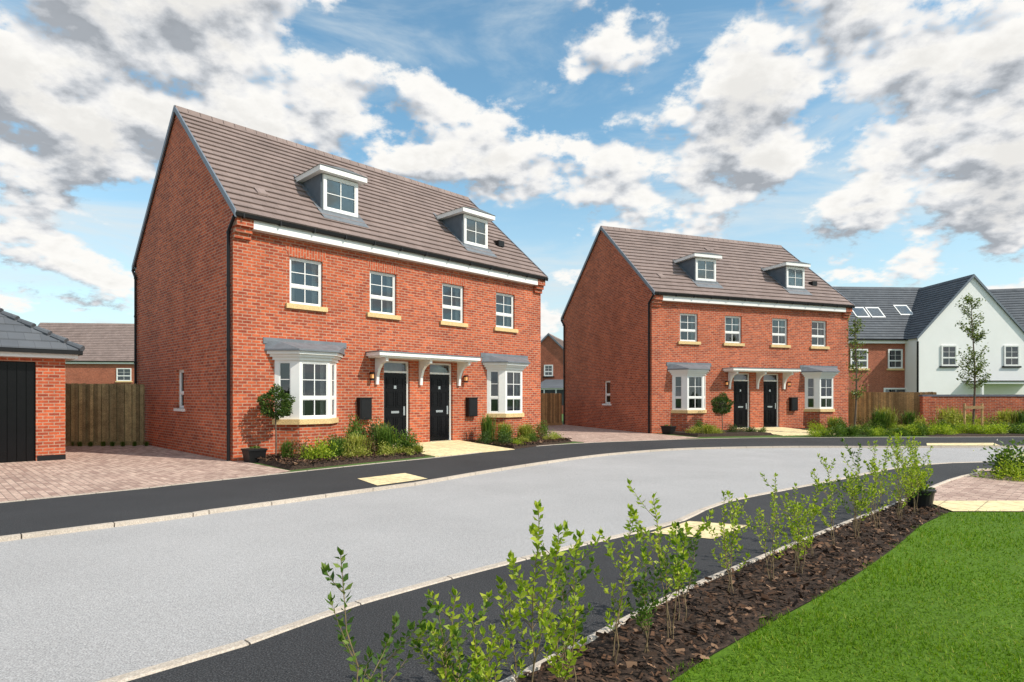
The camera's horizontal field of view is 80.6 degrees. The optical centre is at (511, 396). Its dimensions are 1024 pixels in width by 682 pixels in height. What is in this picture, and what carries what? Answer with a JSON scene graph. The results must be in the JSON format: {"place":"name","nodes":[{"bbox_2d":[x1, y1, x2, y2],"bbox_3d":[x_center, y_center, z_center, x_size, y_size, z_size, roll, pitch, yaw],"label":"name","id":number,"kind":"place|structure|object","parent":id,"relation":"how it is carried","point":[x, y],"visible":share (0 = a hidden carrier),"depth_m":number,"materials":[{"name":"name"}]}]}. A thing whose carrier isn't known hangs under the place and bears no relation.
{"place":"outdoors","nodes":[
{"label":"outdoors","id":0,"kind":"place"},
{"bbox_2d":[0,445,288,501],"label":"driveway","id":1,"kind":"structure","parent":0,"point":[85,469],"depth_m":11.28,"materials":[{"name":"pink brick"}]},
{"bbox_2d":[65,383,144,445],"bbox_3d":[-13.855,0.506,17.034,6.415,1.788,0.210,0,0,-10],"label":"wooden fence","id":2,"kind":"object","parent":1,"relation":"on","point":[96,414],"visible":0.52,"depth_m":17.33,"materials":[{"name":"brown wood"}]},
{"bbox_2d":[241,445,267,462],"bbox_3d":[-5.544,1.218,12.976,0.410,0.356,0.410,0,0,44],"label":"planter pot","id":3,"kind":"object","parent":1,"relation":"on","point":[252,454],"visible":1,"depth_m":12.85,"materials":[{"name":"black plastic"}]},
{"bbox_2d":[357,473,427,484],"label":"tactile paving","id":4,"kind":"structure","parent":0,"point":[389,479],"depth_m":10.30,"materials":[{"name":"beige concrete"}]},
{"bbox_2d":[393,440,514,456],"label":"garden path","id":5,"kind":"structure","parent":0,"point":[444,448],"depth_m":15.81,"materials":[{"name":"beige concrete"}]},
{"bbox_2d":[0,447,1023,681],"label":"road","id":6,"kind":"structure","parent":0,"point":[94,605],"depth_m":5.73,"materials":[{"name":"grey asphalt"}]},
{"bbox_2d":[0,446,1023,541],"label":"kerb","id":7,"kind":"structure","parent":6,"relation":"on","point":[4,538],"depth_m":8.62,"materials":[{"name":"concrete"}]},
{"bbox_2d":[0,437,1023,535],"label":"pavement","id":8,"kind":"structure","parent":0,"point":[25,516],"depth_m":9.75,"materials":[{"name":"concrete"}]},
{"bbox_2d":[0,0,1023,339],"label":"sky","id":9,"kind":"structure","parent":0,"point":[877,143],"materials":[{"name":"blue"}]},
{"bbox_2d":[541,379,562,413],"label":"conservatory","id":10,"kind":"object","parent":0,"point":[555,386],"visible":0.19,"depth_m":50.26,"materials":[{"name":"brick"}]},
{"bbox_2d":[127,462,994,681],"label":"pavement","id":11,"kind":"structure","parent":0,"point":[314,651],"depth_m":3.95,"materials":[{"name":"black asphalt"}]},
{"bbox_2d":[254,414,928,473],"bbox_3d":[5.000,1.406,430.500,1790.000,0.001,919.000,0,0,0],"label":"ground","id":12,"kind":"structure","parent":0,"point":[770,436],"depth_m":20.86,"materials":[{"name":"brown soil"}]},
{"bbox_2d":[65,364,133,383],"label":"walls","id":13,"kind":"structure","parent":12,"relation":"on","point":[91,373],"depth_m":60.78,"materials":[{"name":"brick"}]},
{"bbox_2d":[38,323,133,363],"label":"trim","id":14,"kind":"structure","parent":13,"relation":"attached to","point":[99,362],"depth_m":60.60,"materials":[{"name":"white plastic"}]},
{"bbox_2d":[38,323,133,360],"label":"roof","id":15,"kind":"structure","parent":13,"relation":"on","point":[107,341],"depth_m":62.94,"materials":[{"name":"brown tile"}]},
{"bbox_2d":[115,368,132,381],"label":"windows","id":16,"kind":"structure","parent":13,"relation":"attached to","point":[123,374],"depth_m":61.05,"materials":[{"name":"white plastic"}]},
{"bbox_2d":[256,447,424,469],"bbox_3d":[-3.864,1.365,13.597,2.330,0.110,3.500,0,0,44],"label":"planting bed","id":17,"kind":"object","parent":12,"relation":"on","point":[274,463],"visible":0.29,"depth_m":12.55,"materials":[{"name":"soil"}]},
{"bbox_2d":[256,383,295,455],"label":"topiary tree","id":18,"kind":"object","parent":17,"relation":"on","point":[285,406],"visible":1,"depth_m":13.12,"materials":[{"name":"green plant"}]},
{"bbox_2d":[299,434,337,459],"bbox_3d":[-4.014,1.071,12.591,0.844,0.595,0.754,0,0,-2],"label":"shrub","id":19,"kind":"object","parent":17,"relation":"on","point":[322,449],"visible":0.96,"depth_m":12.52,"materials":[{"name":"green plant"}]},
{"bbox_2d":[335,432,371,454],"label":"ornamental grass","id":20,"kind":"object","parent":17,"relation":"on","point":[356,439],"depth_m":13.56,"materials":[{"name":"green plant"}]},
{"bbox_2d":[342,439,372,457],"bbox_3d":[-3.401,1.143,13.138,0.699,0.436,0.553,0,0,-26],"label":"shrub","id":21,"kind":"object","parent":17,"relation":"on","point":[359,450],"visible":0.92,"depth_m":13.11,"materials":[{"name":"green plant"}]},
{"bbox_2d":[374,422,403,452],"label":"ornamental grass","id":22,"kind":"object","parent":17,"relation":"on","point":[386,434],"depth_m":14.00,"materials":[{"name":"green plant"}]},
{"bbox_2d":[393,428,423,451],"bbox_3d":[-2.435,1.051,14.287,0.748,0.631,0.658,0,0,24],"label":"shrub","id":23,"kind":"object","parent":17,"relation":"on","point":[412,441],"visible":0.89,"depth_m":14.23,"materials":[{"name":"green plant"}]},
{"bbox_2d":[481,439,571,448],"bbox_3d":[0.370,1.365,18.023,2.180,0.110,3.150,0,0,44],"label":"planting bed","id":24,"kind":"object","parent":12,"relation":"on","point":[535,444],"visible":0.36,"depth_m":16.96,"materials":[{"name":"soil"}]},
{"bbox_2d":[477,411,497,441],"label":"ornamental grass","id":25,"kind":"object","parent":24,"relation":"on","point":[487,423],"depth_m":17.57,"materials":[{"name":"green plant"}]},
{"bbox_2d":[468,437,571,445],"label":"mulch chips","id":26,"kind":"object","parent":24,"relation":"on","point":[540,440],"visible":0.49,"depth_m":17.39,"materials":[{"name":"brown wood"}]},
{"bbox_2d":[541,335,562,381],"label":"walls","id":27,"kind":"structure","parent":12,"relation":"on","point":[551,351],"depth_m":52.63,"materials":[{"name":"brick"}]},
{"bbox_2d":[671,430,772,436],"bbox_3d":[7.647,1.365,22.556,3.250,0.110,2.380,0,0,-20],"label":"planting bed","id":28,"kind":"object","parent":12,"relation":"on","point":[719,434],"visible":0.64,"depth_m":21.70,"materials":[{"name":"soil"}]},
{"bbox_2d":[710,392,733,430],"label":"topiary tree","id":29,"kind":"object","parent":28,"relation":"on","point":[728,406],"visible":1,"depth_m":22.55,"materials":[{"name":"green plant"}]},
{"bbox_2d":[843,316,870,426],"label":"young tree","id":30,"kind":"object","parent":12,"relation":"on","point":[854,356],"visible":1,"depth_m":22.18,"materials":[{"name":"green plant"}]},
{"bbox_2d":[848,343,904,392],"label":"walls","id":31,"kind":"structure","parent":12,"relation":"on","point":[879,377],"depth_m":40.44,"materials":[{"name":"brick"}]},
{"bbox_2d":[832,286,921,338],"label":"roof","id":32,"kind":"structure","parent":31,"relation":"on","point":[893,323],"depth_m":42.66,"materials":[{"name":"tile"}]},
{"bbox_2d":[848,339,906,343],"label":"trim","id":33,"kind":"structure","parent":31,"relation":"attached to","point":[885,341],"depth_m":40.24,"materials":[{"name":"white plastic"}]},
{"bbox_2d":[849,305,912,392],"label":"windows","id":34,"kind":"structure","parent":31,"relation":"attached to","point":[895,359],"depth_m":40.49,"materials":[{"name":"white plastic"}]},
{"bbox_2d":[848,392,936,425],"bbox_3d":[16.896,0.586,28.471,5.131,1.628,0.210,0,0,33],"label":"wooden fence","id":35,"kind":"object","parent":12,"relation":"on","point":[867,403],"visible":0.3,"depth_m":28.13,"materials":[{"name":"brown wood"}]},
{"bbox_2d":[905,278,1023,394],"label":"walls","id":36,"kind":"structure","parent":12,"relation":"on","point":[998,323],"depth_m":39.27,"materials":[{"name":"white paint"}]},
{"bbox_2d":[906,274,1019,339],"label":"roof","id":37,"kind":"structure","parent":36,"relation":"on","point":[931,301],"depth_m":40.69,"materials":[{"name":"tile"}]},
{"bbox_2d":[917,274,1023,391],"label":"trim","id":38,"kind":"structure","parent":36,"relation":"attached to","point":[960,290],"depth_m":39.14,"materials":[{"name":"white plastic"}]},
{"bbox_2d":[939,345,1021,367],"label":"windows","id":39,"kind":"structure","parent":36,"relation":"attached to","point":[1011,356],"depth_m":39.24,"materials":[{"name":"white plastic"}]},
{"bbox_2d":[911,428,1023,436],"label":"planting bed","id":40,"kind":"object","parent":12,"relation":"on","point":[983,435],"visible":0.12,"depth_m":21.42,"materials":[{"name":"soil"}]},
{"bbox_2d":[954,293,991,432],"bbox_3d":[17.314,-1.263,22.739,1.159,5.330,1.195,0,0,29],"label":"young tree","id":41,"kind":"object","parent":40,"relation":"on","point":[971,334],"visible":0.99,"depth_m":22.67,"materials":[{"name":"green plant"}]},
{"bbox_2d":[989,408,1021,427],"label":"ornamental grass","id":42,"kind":"object","parent":40,"relation":"on","point":[1009,417],"depth_m":24.17,"materials":[{"name":"green plant"}]},
{"bbox_2d":[919,395,1023,424],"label":"brick garden wall","id":43,"kind":"structure","parent":12,"relation":"on","point":[993,404],"depth_m":26.16,"materials":[{"name":"red brick"}]},
{"bbox_2d":[543,425,696,442],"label":"driveway","id":44,"kind":"structure","parent":0,"point":[582,434],"depth_m":21.79,"materials":[{"name":"pink brick"}]},
{"bbox_2d":[541,393,562,424],"bbox_3d":[0.207,0.606,28.774,5.197,1.588,0.210,0,0,-30],"label":"wooden fence","id":45,"kind":"object","parent":44,"relation":"on","point":[551,408],"visible":0.17,"depth_m":29.70,"materials":[{"name":"brown wood"}]},
{"bbox_2d":[650,521,746,538],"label":"tactile paving","id":46,"kind":"structure","parent":0,"point":[704,533],"depth_m":6.34,"materials":[{"name":"beige concrete"}]},
{"bbox_2d":[734,427,812,435],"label":"garden path","id":47,"kind":"structure","parent":0,"point":[781,431],"depth_m":23.29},
{"bbox_2d":[666,504,1023,681],"bbox_3d":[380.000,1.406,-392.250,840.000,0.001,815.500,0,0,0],"label":"ground","id":48,"kind":"structure","parent":0,"point":[848,579],"depth_m":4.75,"materials":[{"name":"green plant"}]},
{"bbox_2d":[508,501,949,681],"bbox_3d":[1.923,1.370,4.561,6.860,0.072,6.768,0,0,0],"label":"mulch chips","id":49,"kind":"object","parent":48,"relation":"on","point":[719,623],"visible":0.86,"depth_m":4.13,"materials":[{"name":"brown plant"}]},
{"bbox_2d":[321,546,437,681],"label":"hedge sapling","id":50,"kind":"object","parent":49,"relation":"on","point":[325,568],"visible":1,"depth_m":2.11,"materials":[{"name":"green plant"}]},
{"bbox_2d":[409,586,491,681],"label":"hedge sapling","id":51,"kind":"object","parent":49,"relation":"on","point":[442,671],"visible":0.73,"depth_m":2.29,"materials":[{"name":"green plant"}]},
{"bbox_2d":[413,601,489,681],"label":"hedge sapling","id":52,"kind":"object","parent":49,"relation":"on","point":[457,634],"visible":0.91,"depth_m":2.25,"materials":[{"name":"green plant"}]},
{"bbox_2d":[463,590,520,681],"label":"hedge sapling","id":53,"kind":"object","parent":49,"relation":"on","point":[479,663],"visible":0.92,"depth_m":2.42,"materials":[{"name":"green plant"}]},
{"bbox_2d":[492,499,583,681],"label":"hedge sapling","id":54,"kind":"object","parent":49,"relation":"on","point":[534,529],"visible":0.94,"depth_m":2.61,"materials":[{"name":"green plant"}]},
{"bbox_2d":[531,534,599,681],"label":"hedge sapling","id":55,"kind":"object","parent":49,"relation":"on","point":[558,666],"visible":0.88,"depth_m":2.76,"materials":[{"name":"green plant"}]},
{"bbox_2d":[552,555,595,681],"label":"hedge sapling","id":56,"kind":"object","parent":49,"relation":"on","point":[577,584],"visible":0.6,"depth_m":2.92,"materials":[{"name":"green plant"}]},
{"bbox_2d":[594,507,647,663],"bbox_3d":[0.570,0.970,3.163,0.318,0.862,0.292,0,0,36],"label":"hedge sapling","id":57,"kind":"object","parent":49,"relation":"on","point":[627,575],"visible":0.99,"depth_m":3.14,"materials":[{"name":"green plant"}]},
{"bbox_2d":[626,546,684,652],"bbox_3d":[0.747,1.103,3.260,0.262,0.596,0.314,0,0,-9],"label":"hedge sapling","id":58,"kind":"object","parent":49,"relation":"on","point":[642,602],"visible":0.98,"depth_m":3.24,"materials":[{"name":"green plant"}]},
{"bbox_2d":[627,478,714,638],"bbox_3d":[0.871,0.927,3.415,0.458,0.947,0.455,0,0,0],"label":"hedge sapling","id":59,"kind":"object","parent":49,"relation":"on","point":[675,542],"visible":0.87,"depth_m":3.43,"materials":[{"name":"green plant"}]},
{"bbox_2d":[662,521,704,620],"bbox_3d":[1.070,1.079,3.762,0.272,0.644,0.238,0,0,0],"label":"hedge sapling","id":60,"kind":"object","parent":49,"relation":"on","point":[698,572],"visible":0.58,"depth_m":3.74,"materials":[{"name":"green plant"}]},
{"bbox_2d":[705,490,750,593],"bbox_3d":[1.530,1.020,4.270,0.303,0.762,0.501,0,0,24],"label":"hedge sapling","id":61,"kind":"object","parent":49,"relation":"on","point":[726,533],"visible":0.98,"depth_m":4.27,"materials":[{"name":"green plant"}]},
{"bbox_2d":[736,472,802,580],"bbox_3d":[1.906,0.985,4.527,0.369,0.832,0.409,0,0,0],"label":"hedge sapling","id":62,"kind":"object","parent":49,"relation":"on","point":[773,514],"visible":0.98,"depth_m":4.57,"materials":[{"name":"green plant"}]},
{"bbox_2d":[773,483,811,563],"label":"hedge sapling","id":63,"kind":"object","parent":49,"relation":"on","point":[794,505],"visible":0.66,"depth_m":4.99,"materials":[{"name":"green plant"}]},
{"bbox_2d":[784,501,815,572],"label":"hedge sapling","id":64,"kind":"object","parent":49,"relation":"on","point":[795,530],"visible":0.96,"depth_m":4.76,"materials":[{"name":"green plant"}]},
{"bbox_2d":[799,478,831,555],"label":"hedge sapling","id":65,"kind":"object","parent":49,"relation":"on","point":[816,511],"visible":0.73,"depth_m":5.22,"materials":[{"name":"green plant"}]},
{"bbox_2d":[810,453,853,544],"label":"hedge sapling","id":66,"kind":"object","parent":49,"relation":"on","point":[823,518],"visible":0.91,"depth_m":5.62,"materials":[{"name":"green plant"}]},
{"bbox_2d":[828,438,866,530],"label":"hedge sapling","id":67,"kind":"object","parent":49,"relation":"on","point":[848,476],"visible":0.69,"depth_m":6.13,"materials":[{"name":"green plant"}]},
{"bbox_2d":[841,452,876,537],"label":"hedge sapling","id":68,"kind":"object","parent":49,"relation":"on","point":[859,505],"visible":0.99,"depth_m":5.88,"materials":[{"name":"green plant"}]},
{"bbox_2d":[843,439,903,527],"bbox_3d":[3.813,0.915,6.399,0.382,0.970,0.517,0,0,-45],"label":"hedge sapling","id":69,"kind":"object","parent":49,"relation":"on","point":[874,472],"visible":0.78,"depth_m":6.33,"materials":[{"name":"green plant"}]},
{"bbox_2d":[857,440,891,522],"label":"hedge sapling","id":70,"kind":"object","parent":49,"relation":"on","point":[878,468],"visible":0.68,"depth_m":6.51,"materials":[{"name":"green plant"}]},
{"bbox_2d":[877,433,924,516],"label":"hedge sapling","id":71,"kind":"object","parent":49,"relation":"on","point":[896,436],"visible":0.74,"depth_m":6.98,"materials":[{"name":"green plant"}]},
{"bbox_2d":[883,441,919,518],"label":"hedge sapling","id":72,"kind":"object","parent":49,"relation":"on","point":[902,486],"visible":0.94,"depth_m":6.69,"materials":[{"name":"green plant"}]},
{"bbox_2d":[897,441,933,513],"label":"hedge sapling","id":73,"kind":"object","parent":49,"relation":"on","point":[915,458],"visible":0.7,"depth_m":7.11,"materials":[{"name":"green plant"}]},
{"bbox_2d":[903,473,936,508],"bbox_3d":[5.131,1.172,7.589,0.349,0.437,0.452,0,0,32],"label":"planter pot","id":74,"kind":"object","parent":49,"relation":"on","point":[925,497],"visible":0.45,"depth_m":7.50,"materials":[{"name":"black plastic"}]},
{"bbox_2d":[906,436,933,489],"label":"hedge sapling","id":75,"kind":"object","parent":49,"relation":"on","point":[927,476],"visible":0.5,"depth_m":7.56,"materials":[{"name":"green plant"}]},
{"bbox_2d":[983,439,1023,477],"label":"shrub","id":76,"kind":"object","parent":48,"relation":"on","point":[1003,457],"visible":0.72,"depth_m":10.52,"materials":[{"name":"green plant"}]},
{"bbox_2d":[933,501,1023,510],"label":"garden path","id":77,"kind":"structure","parent":0,"point":[984,505],"depth_m":7.70,"materials":[{"name":"beige concrete"}]},
{"bbox_2d":[934,470,1023,500],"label":"driveway","id":78,"kind":"structure","parent":0,"point":[971,488],"depth_m":9.09,"materials":[{"name":"pink brick"}]},
{"bbox_2d":[972,455,1023,480],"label":"shrub","id":79,"kind":"object","parent":78,"relation":"on","point":[1006,473],"visible":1,"depth_m":10.18,"materials":[{"name":"green plant"}]},
{"label":"ground","id":80,"kind":"structure","parent":0,"visible":0},
{"bbox_2d":[0,308,84,462],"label":"garage","id":81,"kind":"structure","parent":80,"relation":"on","point":[33,357],"depth_m":13.12,"materials":[{"name":"red brick"}]},
{"bbox_2d":[0,361,34,462],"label":"garage doors","id":82,"kind":"structure","parent":81,"relation":"in","point":[17,379],"depth_m":12.95,"materials":[{"name":"black paint"}]},
{"bbox_2d":[135,115,544,460],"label":"brick walls","id":83,"kind":"structure","parent":80,"relation":"on","point":[181,271],"depth_m":15.31,"materials":[{"name":"red brick"}]},
{"bbox_2d":[131,212,547,460],"bbox_3d":[-5.235,-1.262,19.248,8.116,5.365,10.150,0,0,44],"label":"gutter","id":84,"kind":"object","parent":83,"relation":"attached to","point":[296,232],"visible":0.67,"depth_m":15.14,"materials":[{"name":"white plastic"}]},
{"bbox_2d":[134,105,546,277],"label":"tiled roof","id":85,"kind":"structure","parent":83,"relation":"on","point":[395,209],"depth_m":16.58,"materials":[{"name":"brown tile"}]},
{"bbox_2d":[132,105,547,277],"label":"verge trim","id":86,"kind":"structure","parent":85,"relation":"attached to","point":[207,164],"depth_m":15.67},
{"bbox_2d":[254,164,503,256],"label":"dormers","id":87,"kind":"object","parent":85,"relation":"on","point":[332,190],"visible":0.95,"depth_m":15.70,"materials":[{"name":"white plastic"}]},
{"bbox_2d":[173,244,517,411],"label":"lintels and sills","id":88,"kind":"object","parent":83,"relation":"attached to","point":[304,253],"visible":0.98,"depth_m":15.67,"materials":[{"name":"brick"}]},
{"bbox_2d":[179,257,512,408],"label":"windows","id":89,"kind":"structure","parent":83,"relation":"attached to","point":[305,282],"depth_m":16.08,"materials":[{"name":"white plastic"}]},
{"bbox_2d":[263,337,530,453],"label":"bay windows","id":90,"kind":"structure","parent":83,"relation":"attached to","point":[305,373],"depth_m":14.24,"materials":[{"name":"white plastic"}]},
{"bbox_2d":[357,397,477,419],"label":"meter boxes","id":91,"kind":"object","parent":83,"relation":"attached to","point":[364,408],"visible":0.99,"depth_m":15.32,"materials":[{"name":"black plastic"}]},
{"bbox_2d":[384,361,451,441],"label":"front doors","id":92,"kind":"structure","parent":83,"relation":"attached to","point":[395,395],"depth_m":16.63,"materials":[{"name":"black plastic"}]},
{"bbox_2d":[365,350,481,385],"bbox_3d":[-2.311,-0.738,16.416,0.639,0.835,3.440,0,0,44],"label":"porch canopy","id":93,"kind":"object","parent":83,"relation":"attached to","point":[381,357],"visible":1,"depth_m":16.17,"materials":[{"name":"white plastic"}]},
{"bbox_2d":[0,437,861,502],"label":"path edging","id":94,"kind":"object","parent":80,"relation":"on","point":[364,464],"visible":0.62,"depth_m":11.37,"materials":[{"name":"concrete"}]},
{"bbox_2d":[97,461,1023,681],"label":"kerb","id":95,"kind":"structure","parent":80,"relation":"on","point":[146,671],"depth_m":3.98,"materials":[{"name":"concrete"}]},
{"bbox_2d":[562,231,852,433],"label":"brick walls","id":96,"kind":"structure","parent":80,"relation":"on","point":[605,321],"depth_m":25.13,"materials":[{"name":"red brick"}]},
{"bbox_2d":[562,226,853,318],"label":"tiled roof","id":97,"kind":"structure","parent":96,"relation":"on","point":[652,255],"depth_m":26.14,"materials":[{"name":"brown tile"}]},
{"bbox_2d":[561,226,854,319],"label":"verge trim","id":98,"kind":"structure","parent":97,"relation":"attached to","point":[644,280],"depth_m":26.59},
{"bbox_2d":[658,247,816,294],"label":"dormers","id":99,"kind":"object","parent":97,"relation":"on","point":[699,268],"visible":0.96,"depth_m":25.12,"materials":[{"name":"white plastic"}]},
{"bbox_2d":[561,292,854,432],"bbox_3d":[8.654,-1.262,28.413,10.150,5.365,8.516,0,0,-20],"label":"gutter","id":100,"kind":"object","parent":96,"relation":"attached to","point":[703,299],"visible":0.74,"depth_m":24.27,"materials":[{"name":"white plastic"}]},
{"bbox_2d":[605,313,824,403],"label":"windows","id":101,"kind":"structure","parent":96,"relation":"attached to","point":[688,327],"depth_m":24.79,"materials":[{"name":"white plastic"}]},
{"bbox_2d":[602,306,829,404],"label":"lintels and sills","id":102,"kind":"object","parent":96,"relation":"attached to","point":[696,310],"visible":1,"depth_m":24.46,"materials":[{"name":"brick"}]},
{"bbox_2d":[666,362,839,430],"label":"bay windows","id":103,"kind":"structure","parent":96,"relation":"attached to","point":[688,394],"depth_m":23.59,"materials":[{"name":"white plastic"}]},
{"bbox_2d":[734,373,777,427],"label":"front doors","id":104,"kind":"structure","parent":96,"relation":"attached to","point":[741,401],"depth_m":24.83,"materials":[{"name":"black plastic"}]},
{"bbox_2d":[722,367,800,388],"bbox_3d":[10.138,-0.738,24.409,3.440,0.835,0.639,0,0,-20],"label":"porch canopy","id":105,"kind":"object","parent":96,"relation":"attached to","point":[760,372],"visible":1,"depth_m":24.23,"materials":[{"name":"white plastic"}]},
{"bbox_2d":[499,468,1000,681],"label":"path edging","id":106,"kind":"object","parent":80,"relation":"on","point":[593,636],"visible":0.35,"depth_m":4.40,"materials":[{"name":"concrete"}]},
{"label":"walls","id":107,"kind":"object","parent":80,"relation":"on","visible":0},
{"bbox_2d":[988,288,1023,327],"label":"roof","id":108,"kind":"structure","parent":107,"relation":"on","point":[1011,301],"depth_m":47.02,"materials":[{"name":"tile"}]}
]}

